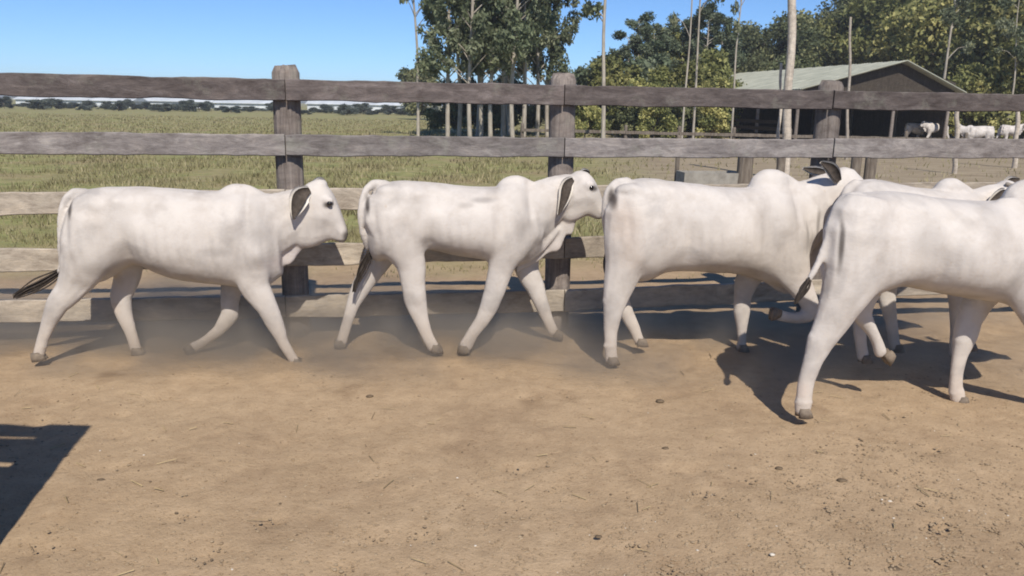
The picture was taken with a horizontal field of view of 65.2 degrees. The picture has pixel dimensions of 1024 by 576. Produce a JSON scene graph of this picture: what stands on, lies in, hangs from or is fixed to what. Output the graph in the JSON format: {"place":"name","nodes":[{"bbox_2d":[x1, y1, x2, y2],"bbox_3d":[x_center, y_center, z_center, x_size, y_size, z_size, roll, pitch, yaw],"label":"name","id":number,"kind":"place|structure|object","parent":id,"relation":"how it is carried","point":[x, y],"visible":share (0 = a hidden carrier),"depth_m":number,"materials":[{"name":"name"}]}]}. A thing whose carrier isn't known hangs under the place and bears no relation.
{"place":"outdoors","nodes":[
{"label":"outdoors","id":0,"kind":"place"},
{"bbox_2d":[0,0,838,104],"label":"sky","id":1,"kind":"structure","parent":0,"point":[333,40],"materials":[{"name":"blue"}]},
{"bbox_2d":[0,98,1023,575],"bbox_3d":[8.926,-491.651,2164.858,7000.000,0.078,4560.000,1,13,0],"label":"ground","id":2,"kind":"structure","parent":0,"point":[206,394],"depth_m":4.54,"materials":[{"name":"soil"}]},
{"bbox_2d":[0,96,13,108],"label":"leafy bush","id":3,"kind":"object","parent":2,"relation":"on","point":[5,101],"visible":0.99,"depth_m":118.10,"materials":[{"name":"green plant"}]},
{"bbox_2d":[25,99,46,109],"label":"leafy bush","id":4,"kind":"object","parent":2,"relation":"on","point":[32,105],"visible":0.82,"depth_m":116.08,"materials":[{"name":"green plant"}]},
{"bbox_2d":[32,99,57,109],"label":"leafy bush","id":5,"kind":"object","parent":2,"relation":"on","point":[47,103],"visible":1,"depth_m":116.03,"materials":[{"name":"green plant"}]},
{"bbox_2d":[46,98,69,108],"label":"leafy bush","id":6,"kind":"object","parent":2,"relation":"on","point":[60,104],"visible":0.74,"depth_m":125.29,"materials":[{"name":"green plant"}]},
{"bbox_2d":[13,97,148,107],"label":"long shed","id":7,"kind":"structure","parent":2,"relation":"on","point":[98,101],"depth_m":166.16,"materials":[{"name":"white metal"}]},
{"bbox_2d":[108,100,126,110],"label":"leafy bush","id":8,"kind":"object","parent":2,"relation":"on","point":[118,105],"visible":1,"depth_m":116.83,"materials":[{"name":"green plant"}]},
{"bbox_2d":[116,99,135,108],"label":"leafy bush","id":9,"kind":"object","parent":2,"relation":"on","point":[128,103],"visible":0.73,"depth_m":134.92,"materials":[{"name":"green plant"}]},
{"bbox_2d":[147,103,174,111],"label":"leafy bush","id":10,"kind":"object","parent":2,"relation":"on","point":[161,107],"visible":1,"depth_m":117.04,"materials":[{"name":"green plant"}]},
{"bbox_2d":[143,98,214,108],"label":"long shed","id":11,"kind":"structure","parent":2,"relation":"on","point":[162,100],"depth_m":173.82,"materials":[{"name":"white metal"}]},
{"bbox_2d":[12,177,347,362],"bbox_3d":[-2.274,-0.090,5.594,2.228,1.345,0.592,-1,13,-9],"label":"white cow","id":12,"kind":"object","parent":2,"relation":"on","point":[247,242],"visible":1,"depth_m":5.37},
{"bbox_2d":[178,99,198,111],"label":"leafy bush","id":13,"kind":"object","parent":2,"relation":"on","point":[187,105],"visible":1,"depth_m":122.35,"materials":[{"name":"green plant"}]},
{"bbox_2d":[191,102,211,110],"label":"leafy bush","id":14,"kind":"object","parent":2,"relation":"on","point":[204,106],"visible":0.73,"depth_m":129.00,"materials":[{"name":"green plant"}]},
{"bbox_2d":[221,107,240,112],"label":"leafy bush","id":15,"kind":"object","parent":2,"relation":"on","point":[233,109],"visible":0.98,"depth_m":117.57,"materials":[{"name":"green plant"}]},
{"bbox_2d":[213,100,272,108],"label":"long shed","id":16,"kind":"structure","parent":2,"relation":"on","point":[259,104],"depth_m":161.11,"materials":[{"name":"white metal"}]},
{"bbox_2d":[336,104,354,114],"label":"leafy bush","id":17,"kind":"object","parent":2,"relation":"on","point":[341,108],"visible":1,"depth_m":115.19,"materials":[{"name":"green plant"}]},
{"bbox_2d":[305,101,403,110],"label":"long shed","id":18,"kind":"structure","parent":2,"relation":"on","point":[335,104],"depth_m":175.76,"materials":[{"name":"white metal"}]},
{"bbox_2d":[352,103,372,113],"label":"leafy bush","id":19,"kind":"object","parent":2,"relation":"on","point":[363,107],"visible":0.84,"depth_m":128.03,"materials":[{"name":"green plant"}]},
{"bbox_2d":[379,104,398,114],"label":"leafy bush","id":20,"kind":"object","parent":2,"relation":"on","point":[385,109],"visible":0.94,"depth_m":129.34,"materials":[{"name":"green plant"}]},
{"bbox_2d":[395,61,442,116],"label":"leafy bush","id":21,"kind":"object","parent":2,"relation":"on","point":[407,75],"visible":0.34,"depth_m":91.29,"materials":[{"name":"green plant"}]},
{"bbox_2d":[399,0,447,135],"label":"thin tree","id":22,"kind":"object","parent":2,"relation":"on","point":[424,8],"visible":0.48,"depth_m":41.79,"materials":[{"name":"beige plant"}]},
{"bbox_2d":[423,78,472,130],"bbox_3d":[-4.224,-11.454,50.769,3.013,3.659,2.680,-4,14,-23],"label":"leafy bush","id":23,"kind":"object","parent":2,"relation":"on","point":[436,118],"visible":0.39,"depth_m":50.41,"materials":[{"name":"green plant"}]},
{"bbox_2d":[413,0,484,135],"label":"eucalyptus tree","id":24,"kind":"object","parent":2,"relation":"on","point":[429,38],"visible":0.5,"depth_m":40.98,"materials":[{"name":"green plant"}]},
{"bbox_2d":[421,0,487,135],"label":"eucalyptus tree","id":25,"kind":"object","parent":2,"relation":"on","point":[459,127],"visible":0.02,"depth_m":44.75,"materials":[{"name":"green plant"}]},
{"bbox_2d":[334,168,601,354],"bbox_3d":[-0.312,-0.195,5.904,2.016,1.353,0.567,-1,13,-9],"label":"white cow","id":26,"kind":"object","parent":2,"relation":"on","point":[506,227],"visible":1,"depth_m":5.70},
{"bbox_2d":[450,77,487,132],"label":"leafy bush","id":27,"kind":"object","parent":2,"relation":"on","point":[453,126],"visible":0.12,"depth_m":52.35,"materials":[{"name":"green plant"}]},
{"bbox_2d":[425,0,515,136],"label":"eucalyptus tree","id":28,"kind":"object","parent":2,"relation":"on","point":[481,17],"visible":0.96,"depth_m":39.29,"materials":[{"name":"green plant"}]},
{"bbox_2d":[450,9,498,135],"bbox_3d":[-2.001,-16.437,45.582,3.442,16.234,4.887,-4,14,-20],"label":"eucalyptus tree","id":29,"kind":"object","parent":2,"relation":"on","point":[477,119],"visible":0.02,"depth_m":46.78,"materials":[{"name":"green plant"}]},
{"bbox_2d":[455,0,527,135],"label":"eucalyptus tree","id":30,"kind":"object","parent":2,"relation":"on","point":[505,66],"visible":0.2,"depth_m":40.84,"materials":[{"name":"green plant"}]},
{"bbox_2d":[471,76,521,133],"bbox_3d":[-0.984,-11.437,50.514,3.319,3.867,2.491,-5,14,-24],"label":"leafy bush","id":31,"kind":"object","parent":2,"relation":"on","point":[496,118],"visible":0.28,"depth_m":50.08,"materials":[{"name":"green plant"}]},
{"bbox_2d":[476,2,522,136],"bbox_3d":[-1.133,-15.834,42.455,4.031,16.491,4.017,5,13,16],"label":"eucalyptus tree","id":32,"kind":"object","parent":2,"relation":"on","point":[481,80],"visible":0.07,"depth_m":43.70,"materials":[{"name":"green plant"}]},
{"bbox_2d":[493,75,522,130],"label":"leafy bush","id":33,"kind":"object","parent":2,"relation":"on","point":[518,108],"visible":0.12,"depth_m":53.26,"materials":[{"name":"green plant"}]},
{"bbox_2d":[0,112,1021,281],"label":"pasture grass","id":34,"kind":"structure","parent":2,"relation":"on","point":[340,178],"depth_m":22.24,"materials":[{"name":"green plant"}]},
{"bbox_2d":[0,64,1023,336],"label":"corral fence","id":35,"kind":"object","parent":2,"relation":"on","point":[286,90],"visible":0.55,"depth_m":6.18,"materials":[{"name":"grey wood"}]},
{"bbox_2d":[0,344,1023,575],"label":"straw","id":36,"kind":"object","parent":2,"relation":"on","point":[493,489],"visible":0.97,"depth_m":3.92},
{"bbox_2d":[488,0,536,136],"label":"eucalyptus tree","id":37,"kind":"object","parent":2,"relation":"on","point":[524,80],"visible":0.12,"depth_m":42.97,"materials":[{"name":"green plant"}]},
{"bbox_2d":[486,0,538,136],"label":"eucalyptus tree","id":38,"kind":"object","parent":2,"relation":"on","point":[503,119],"visible":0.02,"depth_m":45.43,"materials":[{"name":"green plant"}]},
{"bbox_2d":[475,0,560,136],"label":"eucalyptus tree","id":39,"kind":"object","parent":2,"relation":"on","point":[524,29],"visible":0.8,"depth_m":39.76,"materials":[{"name":"green plant"}]},
{"bbox_2d":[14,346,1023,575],"bbox_3d":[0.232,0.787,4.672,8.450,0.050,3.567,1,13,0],"label":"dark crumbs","id":40,"kind":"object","parent":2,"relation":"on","point":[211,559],"visible":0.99,"depth_m":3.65,"materials":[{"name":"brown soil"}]},
{"bbox_2d":[506,14,542,134],"bbox_3d":[-0.001,-16.626,46.016,4.017,16.491,4.031,1,13,2],"label":"eucalyptus tree","id":41,"kind":"object","parent":2,"relation":"on","point":[507,114],"visible":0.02,"depth_m":47.69,"materials":[{"name":"green plant"}]},
{"bbox_2d":[521,104,549,132],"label":"leafy bush","id":42,"kind":"object","parent":2,"relation":"on","point":[531,117],"visible":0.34,"depth_m":51.52,"materials":[{"name":"green plant"}]},
{"bbox_2d":[514,0,570,136],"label":"eucalyptus tree","id":43,"kind":"object","parent":2,"relation":"on","point":[560,66],"visible":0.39,"depth_m":45.05,"materials":[{"name":"green plant"}]},
{"bbox_2d":[527,0,581,136],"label":"eucalyptus tree","id":44,"kind":"object","parent":2,"relation":"on","point":[570,29],"visible":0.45,"depth_m":45.50,"materials":[{"name":"green plant"}]},
{"bbox_2d":[579,0,606,137],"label":"thin tree","id":45,"kind":"object","parent":2,"relation":"on","point":[589,9],"visible":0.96,"depth_m":34.43,"materials":[{"name":"beige plant"}]},
{"bbox_2d":[575,106,611,137],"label":"leafy bush","id":46,"kind":"object","parent":2,"relation":"on","point":[587,113],"visible":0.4,"depth_m":42.50,"materials":[{"name":"green plant"}]},
{"bbox_2d":[571,55,615,114],"bbox_3d":[5.747,-13.312,55.645,4.708,5.716,4.188,9,15,30],"label":"leafy bush","id":47,"kind":"object","parent":2,"relation":"on","point":[580,73],"visible":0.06,"depth_m":54.35,"materials":[{"name":"green plant"}]},
{"bbox_2d":[583,47,643,134],"bbox_3d":[6.700,-12.896,53.108,3.925,6.093,5.230,-4,14,-22],"label":"leafy bush","id":48,"kind":"object","parent":2,"relation":"on","point":[614,68],"visible":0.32,"depth_m":52.63,"materials":[{"name":"green plant"}]},
{"bbox_2d":[606,84,642,137],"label":"leafy bush","id":49,"kind":"object","parent":2,"relation":"on","point":[624,116],"visible":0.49,"depth_m":43.55,"materials":[{"name":"green plant"}]},
{"bbox_2d":[606,29,646,65],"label":"eucalyptus tree","id":50,"kind":"object","parent":2,"relation":"on","point":[632,44],"visible":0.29,"depth_m":59.31,"materials":[{"name":"green plant"}]},
{"bbox_2d":[622,11,655,63],"bbox_3d":[10.188,-17.101,63.703,4.366,9.521,4.122,10,16,34],"label":"eucalyptus tree","id":51,"kind":"object","parent":2,"relation":"on","point":[645,18],"visible":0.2,"depth_m":62.92,"materials":[{"name":"green plant"}]},
{"bbox_2d":[620,51,673,85],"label":"leafy bush","id":52,"kind":"object","parent":2,"relation":"on","point":[654,61],"visible":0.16,"depth_m":53.59,"materials":[{"name":"green plant"}]},
{"bbox_2d":[628,75,668,136],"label":"leafy bush","id":53,"kind":"object","parent":2,"relation":"on","point":[639,81],"visible":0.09,"depth_m":47.94,"materials":[{"name":"green plant"}]},
{"bbox_2d":[635,23,672,72],"bbox_3d":[9.944,-15.110,58.161,3.431,8.009,4.871,2,13,6],"label":"eucalyptus tree","id":54,"kind":"object","parent":2,"relation":"on","point":[660,43],"visible":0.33,"depth_m":56.79,"materials":[{"name":"green plant"}]},
{"bbox_2d":[635,107,678,137],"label":"leafy bush","id":55,"kind":"object","parent":2,"relation":"on","point":[657,119],"visible":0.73,"depth_m":41.62,"materials":[{"name":"green plant"}]},
{"bbox_2d":[645,64,672,84],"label":"leafy bush","id":56,"kind":"object","parent":2,"relation":"on","point":[660,75],"visible":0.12,"depth_m":49.93,"materials":[{"name":"green plant"}]},
{"bbox_2d":[635,23,689,69],"bbox_3d":[11.749,-16.614,63.862,6.453,8.905,7.003,-10,17,-40],"label":"broadleaf tree","id":57,"kind":"object","parent":2,"relation":"on","point":[678,36],"visible":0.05,"depth_m":62.40,"materials":[{"name":"green plant"}]},
{"bbox_2d":[674,135,680,180],"bbox_3d":[3.790,-2.839,18.331,0.102,1.319,0.085,1,13,0],"label":"yard post","id":58,"kind":"object","parent":2,"relation":"on","point":[677,162],"visible":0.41,"depth_m":18.30,"materials":[{"name":"grey wood"}]},
{"bbox_2d":[665,12,696,77],"bbox_3d":[12.799,-16.477,61.776,4.018,9.235,4.004,0,13,-3],"label":"eucalyptus tree","id":59,"kind":"object","parent":2,"relation":"on","point":[677,48],"visible":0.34,"depth_m":60.86,"materials":[{"name":"green plant"}]},
{"bbox_2d":[670,0,692,138],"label":"thin tree","id":60,"kind":"object","parent":2,"relation":"on","point":[674,20],"visible":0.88,"depth_m":38.30,"materials":[{"name":"beige plant"}]},
{"bbox_2d":[666,81,703,137],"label":"leafy bush","id":61,"kind":"object","parent":2,"relation":"on","point":[688,119],"visible":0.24,"depth_m":44.37,"materials":[{"name":"green plant"}]},
{"bbox_2d":[663,54,729,137],"bbox_3d":[11.268,-11.613,49.239,4.626,5.390,3.472,-1,13,-8],"label":"leafy bush","id":62,"kind":"object","parent":2,"relation":"on","point":[678,73],"visible":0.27,"depth_m":48.33,"materials":[{"name":"green plant"}]},
{"bbox_2d":[683,13,719,53],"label":"eucalyptus tree","id":63,"kind":"object","parent":2,"relation":"on","point":[709,45],"visible":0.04,"depth_m":62.67,"materials":[{"name":"green plant"}]},
{"bbox_2d":[684,1,725,61],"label":"eucalyptus tree","id":64,"kind":"object","parent":2,"relation":"on","point":[707,10],"visible":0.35,"depth_m":59.32,"materials":[{"name":"green plant"}]},
{"bbox_2d":[676,170,738,183],"bbox_3d":[4.426,-2.413,18.077,1.300,0.425,0.650,0,13,-6],"label":"water trough","id":65,"kind":"object","parent":2,"relation":"on","point":[713,177],"visible":0.61,"depth_m":17.77,"materials":[{"name":"concrete"}]},
{"bbox_2d":[692,0,724,137],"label":"thin tree","id":66,"kind":"object","parent":2,"relation":"on","point":[694,113],"visible":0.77,"depth_m":39.39,"materials":[{"name":"beige plant"}]},
{"bbox_2d":[695,107,731,138],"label":"leafy bush","id":67,"kind":"object","parent":2,"relation":"on","point":[717,120],"visible":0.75,"depth_m":42.55,"materials":[{"name":"green plant"}]},
{"bbox_2d":[698,45,742,123],"bbox_3d":[13.743,-13.380,55.229,5.273,6.402,4.690,-1,13,-8],"label":"leafy bush","id":68,"kind":"object","parent":2,"relation":"on","point":[714,61],"visible":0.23,"depth_m":53.72,"materials":[{"name":"green plant"}]},
{"bbox_2d":[706,13,743,73],"bbox_3d":[15.843,-16.464,61.816,4.871,9.308,3.431,3,13,9],"label":"eucalyptus tree","id":69,"kind":"object","parent":2,"relation":"on","point":[728,44],"visible":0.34,"depth_m":60.97,"materials":[{"name":"green plant"}]},
{"bbox_2d":[705,74,747,136],"bbox_3d":[13.973,-11.894,52.634,3.707,4.442,3.516,-6,15,-28],"label":"leafy bush","id":70,"kind":"object","parent":2,"relation":"on","point":[720,81],"visible":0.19,"depth_m":51.57,"materials":[{"name":"green plant"}]},
{"bbox_2d":[601,161,863,365],"bbox_3d":[1.657,-0.195,5.809,2.145,1.470,0.614,-1,13,-9],"label":"white cow","id":71,"kind":"object","parent":2,"relation":"on","point":[766,226],"visible":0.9,"depth_m":5.53},
{"bbox_2d":[725,0,744,138],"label":"thin tree","id":72,"kind":"object","parent":2,"relation":"on","point":[737,28],"visible":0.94,"depth_m":36.29,"materials":[{"name":"beige plant"}]},
{"bbox_2d":[721,50,748,72],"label":"broadleaf tree","id":73,"kind":"object","parent":2,"relation":"on","point":[744,59],"visible":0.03,"depth_m":70.55,"materials":[{"name":"green plant"}]},
{"bbox_2d":[520,123,967,138],"bbox_3d":[12.488,-6.573,36.021,24.587,1.194,0.239,3,13,10],"label":"yard fence","id":74,"kind":"object","parent":2,"relation":"on","point":[733,134],"visible":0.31,"depth_m":36.51,"materials":[{"name":"grey wood"}]},
{"bbox_2d":[737,157,753,183],"bbox_3d":[5.188,-2.597,17.842,0.343,1.115,0.290,1,13,0],"label":"yard post","id":75,"kind":"object","parent":2,"relation":"on","point":[744,168],"visible":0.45,"depth_m":17.73,"materials":[{"name":"grey wood"}]},
{"bbox_2d":[738,20,775,59],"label":"broadleaf tree","id":76,"kind":"object","parent":2,"relation":"on","point":[750,25],"visible":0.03,"depth_m":75.63,"materials":[{"name":"green plant"}]},
{"bbox_2d":[720,26,813,73],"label":"broadleaf tree","id":77,"kind":"object","parent":2,"relation":"on","point":[751,40],"visible":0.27,"depth_m":72.06,"materials":[{"name":"green plant"}]},
{"bbox_2d":[776,63,782,165],"bbox_3d":[7.260,-4.461,21.723,0.248,3.184,0.133,1,13,0],"label":"wooden pole","id":78,"kind":"object","parent":2,"relation":"on","point":[780,110],"visible":0.49,"depth_m":21.62,"materials":[{"name":"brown wood"}]},
{"bbox_2d":[776,158,785,172],"bbox_3d":[5.808,-2.471,17.329,0.183,1.119,0.157,1,13,0],"label":"yard post","id":79,"kind":"object","parent":2,"relation":"on","point":[781,162],"visible":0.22,"depth_m":17.23,"materials":[{"name":"grey wood"}]},
{"bbox_2d":[782,0,795,174],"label":"wooden pole","id":80,"kind":"object","parent":2,"relation":"on","point":[788,84],"visible":0.61,"depth_m":20.79,"materials":[{"name":"brown wood"}]},
{"bbox_2d":[765,9,817,59],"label":"broadleaf tree","id":81,"kind":"object","parent":2,"relation":"on","point":[775,26],"visible":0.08,"depth_m":77.16,"materials":[{"name":"green plant"}]},
{"bbox_2d":[762,8,839,70],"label":"broadleaf tree","id":82,"kind":"object","parent":2,"relation":"on","point":[804,26],"visible":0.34,"depth_m":69.46,"materials":[{"name":"green plant"}]},
{"bbox_2d":[780,3,860,66],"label":"broadleaf tree","id":83,"kind":"object","parent":2,"relation":"on","point":[835,13],"visible":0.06,"depth_m":71.19,"materials":[{"name":"green plant"}]},
{"bbox_2d":[684,60,966,138],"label":"open barn","id":84,"kind":"structure","parent":2,"relation":"on","point":[901,76],"depth_m":47.86,"materials":[{"name":"grey wood"}]},
{"bbox_2d":[811,0,849,23],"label":"broadleaf tree","id":85,"kind":"object","parent":2,"relation":"on","point":[841,3],"visible":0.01,"depth_m":77.30,"materials":[{"name":"green plant"}]},
{"bbox_2d":[844,17,851,159],"bbox_3d":[12.690,-7.407,30.185,0.502,5.374,0.153,1,13,0],"label":"wooden pole","id":86,"kind":"object","parent":2,"relation":"on","point":[849,77],"visible":0.66,"depth_m":29.98,"materials":[{"name":"brown wood"}]},
{"bbox_2d":[805,0,902,64],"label":"broadleaf tree","id":87,"kind":"object","parent":2,"relation":"on","point":[856,10],"visible":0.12,"depth_m":68.89,"materials":[{"name":"green plant"}]},
{"bbox_2d":[850,158,861,174],"bbox_3d":[7.514,-2.488,17.533,0.223,1.121,0.191,1,13,0],"label":"yard post","id":88,"kind":"object","parent":2,"relation":"on","point":[856,163],"visible":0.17,"depth_m":17.41,"materials":[{"name":"grey wood"}]},
{"bbox_2d":[863,158,876,179],"bbox_3d":[7.928,-2.525,17.737,0.258,1.118,0.223,1,13,0],"label":"yard post","id":89,"kind":"object","parent":2,"relation":"on","point":[870,166],"visible":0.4,"depth_m":17.63,"materials":[{"name":"grey wood"}]},
{"bbox_2d":[833,0,943,73],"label":"broadleaf tree","id":90,"kind":"object","parent":2,"relation":"on","point":[877,21],"visible":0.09,"depth_m":66.29,"materials":[{"name":"green plant"}]},
{"bbox_2d":[794,180,1023,418],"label":"white cow","id":91,"kind":"object","parent":2,"relation":"on","point":[874,246],"visible":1,"depth_m":4.49},
{"bbox_2d":[900,123,923,136],"bbox_3d":[24.247,-9.288,48.038,2.228,1.345,0.592,-2,13,-11],"label":"white cow","id":92,"kind":"object","parent":2,"relation":"on","point":[916,128],"visible":0.59,"depth_m":47.72},
{"bbox_2d":[865,0,984,79],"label":"broadleaf tree","id":93,"kind":"object","parent":2,"relation":"on","point":[924,19],"visible":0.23,"depth_m":60.64,"materials":[{"name":"green plant"}]},
{"bbox_2d":[838,176,1019,363],"bbox_3d":[2.966,-0.131,5.730,1.612,1.315,0.545,-1,13,-9],"label":"white cow","id":94,"kind":"object","parent":2,"relation":"on","point":[950,188],"visible":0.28,"depth_m":5.60},
{"bbox_2d":[920,121,948,137],"bbox_3d":[24.805,-9.096,46.939,2.015,1.353,0.567,-1,13,-9],"label":"white cow","id":95,"kind":"object","parent":2,"relation":"on","point":[929,128],"visible":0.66,"depth_m":46.66},
{"bbox_2d":[885,0,990,79],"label":"broadleaf tree","id":96,"kind":"object","parent":2,"relation":"on","point":[907,50],"visible":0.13,"depth_m":59.67,"materials":[{"name":"green plant"}]},
{"bbox_2d":[951,111,959,173],"bbox_3d":[13.533,-4.431,24.393,0.322,2.204,0.185,1,13,0],"label":"wooden pole","id":97,"kind":"object","parent":2,"relation":"on","point":[957,135],"visible":0.52,"depth_m":24.28,"materials":[{"name":"brown wood"}]},
{"bbox_2d":[939,0,975,78],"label":"thin tree","id":98,"kind":"object","parent":2,"relation":"on","point":[950,15],"visible":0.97,"depth_m":47.52,"materials":[{"name":"green plant"}]},
{"bbox_2d":[946,61,1001,137],"bbox_3d":[27.596,-11.152,48.815,4.331,5.259,3.853,5,13,17],"label":"leafy bush","id":99,"kind":"object","parent":2,"relation":"on","point":[965,80],"visible":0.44,"depth_m":47.77,"materials":[{"name":"green plant"}]},
{"bbox_2d":[954,124,995,137],"bbox_3d":[23.773,-7.664,40.879,2.228,1.345,0.592,4,13,13],"label":"white cow","id":100,"kind":"object","parent":2,"relation":"on","point":[980,131],"visible":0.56,"depth_m":40.62},
{"bbox_2d":[934,0,1023,80],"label":"broadleaf tree","id":101,"kind":"object","parent":2,"relation":"on","point":[986,27],"visible":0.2,"depth_m":54.42,"materials":[{"name":"green plant"}]},
{"bbox_2d":[965,36,1023,138],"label":"leafy bush","id":102,"kind":"object","parent":2,"relation":"on","point":[1000,67],"visible":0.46,"depth_m":47.12,"materials":[{"name":"green plant"}]},
{"bbox_2d":[974,0,1023,54],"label":"broadleaf tree","id":103,"kind":"object","parent":2,"relation":"on","point":[1012,12],"visible":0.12,"depth_m":51.96,"materials":[{"name":"green plant"}]},
{"bbox_2d":[995,0,1023,138],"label":"thin tree","id":104,"kind":"object","parent":2,"relation":"on","point":[1015,33],"visible":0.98,"depth_m":45.85,"materials":[{"name":"green plant"}]},
{"bbox_2d":[996,124,1023,138],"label":"white cow","id":105,"kind":"object","parent":2,"relation":"on","point":[1005,131],"visible":0.64,"depth_m":42.60},
{"bbox_2d":[1011,112,1019,167],"bbox_3d":[17.288,-5.270,27.421,0.391,2.651,0.207,1,13,0],"label":"wooden pole","id":106,"kind":"object","parent":2,"relation":"on","point":[1016,136],"visible":0.35,"depth_m":27.34,"materials":[{"name":"brown wood"}]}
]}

